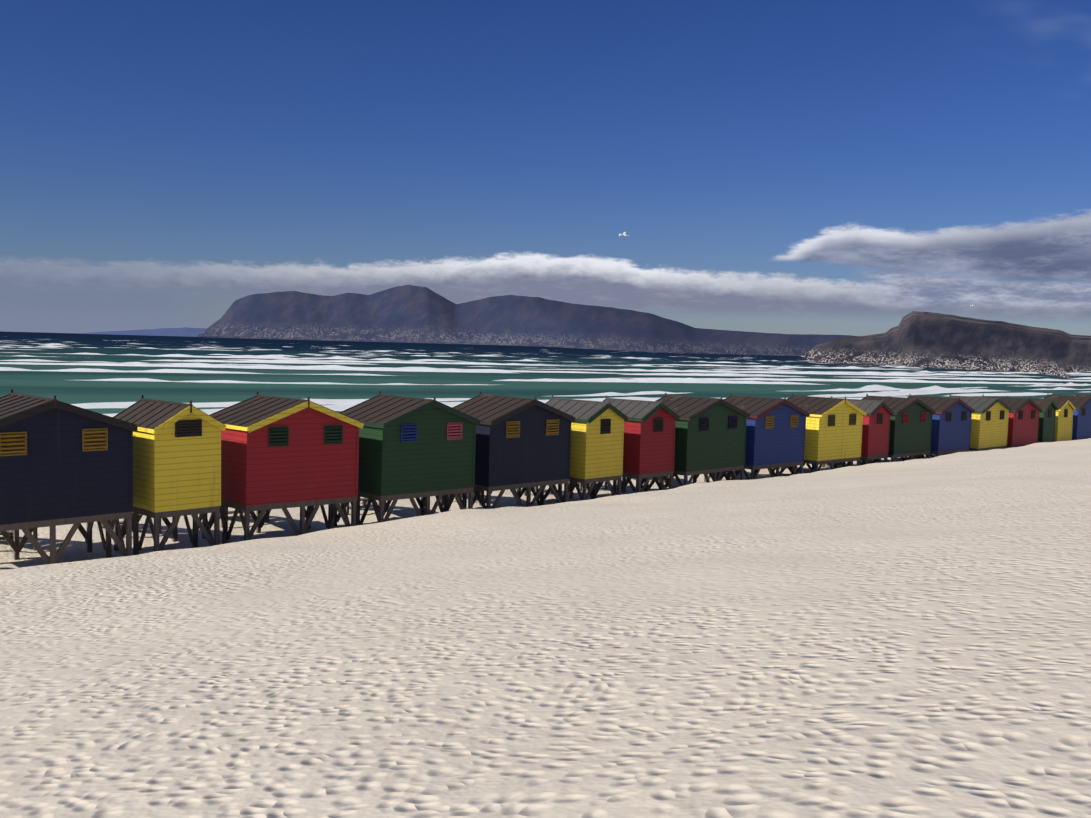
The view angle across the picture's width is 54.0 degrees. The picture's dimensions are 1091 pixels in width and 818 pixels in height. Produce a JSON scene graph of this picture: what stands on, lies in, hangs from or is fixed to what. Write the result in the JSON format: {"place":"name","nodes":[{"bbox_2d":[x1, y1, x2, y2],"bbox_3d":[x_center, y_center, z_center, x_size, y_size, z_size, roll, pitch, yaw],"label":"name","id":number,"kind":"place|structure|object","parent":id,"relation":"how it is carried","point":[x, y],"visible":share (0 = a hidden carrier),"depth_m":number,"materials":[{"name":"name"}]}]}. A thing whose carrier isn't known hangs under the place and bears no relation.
{"place":"outdoors","nodes":[
{"label":"outdoors","id":0,"kind":"place"},
{"bbox_2d":[81,327,206,336],"bbox_3d":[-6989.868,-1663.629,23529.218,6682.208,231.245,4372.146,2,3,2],"label":"distant hill","id":1,"kind":"structure","parent":0,"point":[189,332],"depth_m":22722.02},
{"bbox_2d":[198,285,855,355],"bbox_3d":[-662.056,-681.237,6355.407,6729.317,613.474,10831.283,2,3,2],"label":"mountain","id":2,"kind":"structure","parent":0,"point":[409,314],"depth_m":10114.36,"materials":[{"name":"grey stone"}]},
{"bbox_2d":[0,438,1090,817],"bbox_3d":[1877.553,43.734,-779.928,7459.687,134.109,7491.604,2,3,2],"label":"beach sand","id":3,"kind":"structure","parent":0,"point":[902,638],"depth_m":8.56,"materials":[{"name":"beige sand"}]},
{"bbox_2d":[0,389,137,563],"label":"beach hut","id":4,"kind":"object","parent":3,"relation":"on","point":[62,463],"visible":0.92,"depth_m":24.13,"materials":[{"name":"blue paint"}]},
{"bbox_2d":[101,395,225,554],"bbox_3d":[-10.285,1.926,27.785,1.866,4.543,4.714,-3,5,-44],"label":"beach hut","id":5,"kind":"object","parent":3,"relation":"on","point":[176,460],"visible":0.73,"depth_m":26.21,"materials":[{"name":"yellow paint"}]},
{"bbox_2d":[202,392,363,543],"bbox_3d":[-7.848,1.847,29.969,3.512,4.615,4.458,-1,4,-44],"label":"beach hut","id":6,"kind":"object","parent":3,"relation":"on","point":[283,453],"visible":0.81,"depth_m":28.30,"materials":[{"name":"red paint"}]},
{"bbox_2d":[333,391,480,525],"bbox_3d":[-4.830,1.763,32.772,3.571,4.553,4.457,-2,5,-44],"label":"beach hut","id":7,"kind":"object","parent":3,"relation":"on","point":[411,448],"visible":0.83,"depth_m":31.09,"materials":[{"name":"green paint"}]},
{"bbox_2d":[439,391,575,509],"bbox_3d":[-1.903,1.683,35.835,3.680,4.490,4.455,-2,5,-44],"label":"beach hut","id":8,"kind":"object","parent":3,"relation":"on","point":[524,444],"visible":0.58,"depth_m":34.21,"materials":[{"name":"blue paint"}]},
{"bbox_2d":[515,395,627,501],"bbox_3d":[0.561,1.695,38.230,2.070,4.318,4.454,-2,5,-45],"label":"beach hut","id":9,"kind":"object","parent":3,"relation":"on","point":[597,440],"visible":0.69,"depth_m":36.63,"materials":[{"name":"yellow paint"}]},
{"bbox_2d":[573,396,679,494],"bbox_3d":[2.703,1.667,40.129,2.070,4.275,4.200,-2,5,-44],"label":"beach hut","id":10,"kind":"object","parent":3,"relation":"on","point":[649,442],"visible":0.54,"depth_m":38.59,"materials":[{"name":"red paint"}]},
{"bbox_2d":[632,393,749,490],"bbox_3d":[5.220,1.561,42.546,3.897,4.342,4.199,-2,5,-45],"label":"beach hut","id":11,"kind":"object","parent":3,"relation":"on","point":[710,436],"visible":0.6,"depth_m":40.99,"materials":[{"name":"green paint"}]},
{"bbox_2d":[704,393,809,481],"bbox_3d":[8.362,1.491,45.726,3.818,4.276,4.196,-1,5,-44],"label":"beach hut","id":12,"kind":"object","parent":3,"relation":"on","point":[775,432],"visible":0.56,"depth_m":44.18,"materials":[{"name":"blue paint"}]},
{"bbox_2d":[769,393,866,474],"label":"beach hut","id":13,"kind":"object","parent":3,"relation":"on","point":[833,432],"visible":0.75,"depth_m":47.38,"materials":[{"name":"yellow paint"}]},
{"bbox_2d":[822,396,893,466],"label":"beach hut","id":14,"kind":"object","parent":3,"relation":"on","point":[875,432],"visible":0.33,"depth_m":50.16,"materials":[{"name":"red paint"}]},
{"bbox_2d":[847,394,935,463],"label":"beach hut","id":15,"kind":"object","parent":3,"relation":"on","point":[910,431],"visible":0.54,"depth_m":52.65,"materials":[{"name":"green paint"}]},
{"bbox_2d":[896,394,974,458],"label":"beach hut","id":16,"kind":"object","parent":3,"relation":"on","point":[951,426],"visible":0.6,"depth_m":55.68,"materials":[{"name":"blue paint"}]},
{"bbox_2d":[947,394,1011,452],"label":"beach hut","id":17,"kind":"object","parent":3,"relation":"on","point":[989,423],"visible":0.46,"depth_m":58.74,"materials":[{"name":"yellow paint"}]},
{"bbox_2d":[982,395,1041,447],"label":"beach hut","id":18,"kind":"object","parent":3,"relation":"on","point":[1023,423],"visible":0.5,"depth_m":62.07,"materials":[{"name":"red paint"}]},
{"bbox_2d":[1007,396,1058,442],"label":"beach hut","id":19,"kind":"object","parent":3,"relation":"on","point":[1046,428],"visible":0.25,"depth_m":64.70,"materials":[{"name":"green paint"}]},
{"bbox_2d":[1024,397,1075,441],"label":"beach hut","id":20,"kind":"object","parent":3,"relation":"on","point":[1063,422],"visible":0.4,"depth_m":66.81,"materials":[{"name":"yellow paint"}]},
{"bbox_2d":[1043,393,1090,439],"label":"beach hut","id":21,"kind":"object","parent":3,"relation":"on","point":[1081,427],"visible":0.48,"depth_m":69.02,"materials":[{"name":"blue paint"}]},
{"bbox_2d":[1075,393,1090,396],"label":"beach hut","id":22,"kind":"object","parent":3,"relation":"on","point":[1083,395],"visible":0.02,"depth_m":74.02,"materials":[{"name":"yellow paint"}]},
{"bbox_2d":[0,331,1090,413],"bbox_3d":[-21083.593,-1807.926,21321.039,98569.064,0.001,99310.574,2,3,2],"label":"sea","id":23,"kind":"structure","parent":0,"point":[70,387],"depth_m":267.48,"materials":[{"name":"teal liquid"}]},
{"bbox_2d":[0,338,1090,416],"bbox_3d":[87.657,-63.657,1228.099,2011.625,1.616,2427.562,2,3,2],"label":"breaking waves","id":24,"kind":"object","parent":23,"relation":"on","point":[341,404],"depth_m":279.02,"materials":[{"name":"liquid"}]},
{"bbox_2d":[0,0,1090,335],"label":"sky","id":25,"kind":"structure","parent":0,"point":[819,167],"materials":[{"name":"blue"}]},
{"bbox_2d":[801,311,1090,377],"bbox_3d":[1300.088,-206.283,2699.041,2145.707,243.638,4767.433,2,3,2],"label":"headland hill","id":26,"kind":"structure","parent":0,"point":[928,340],"depth_m":1904.34,"materials":[{"name":"grey stone"}]}
]}

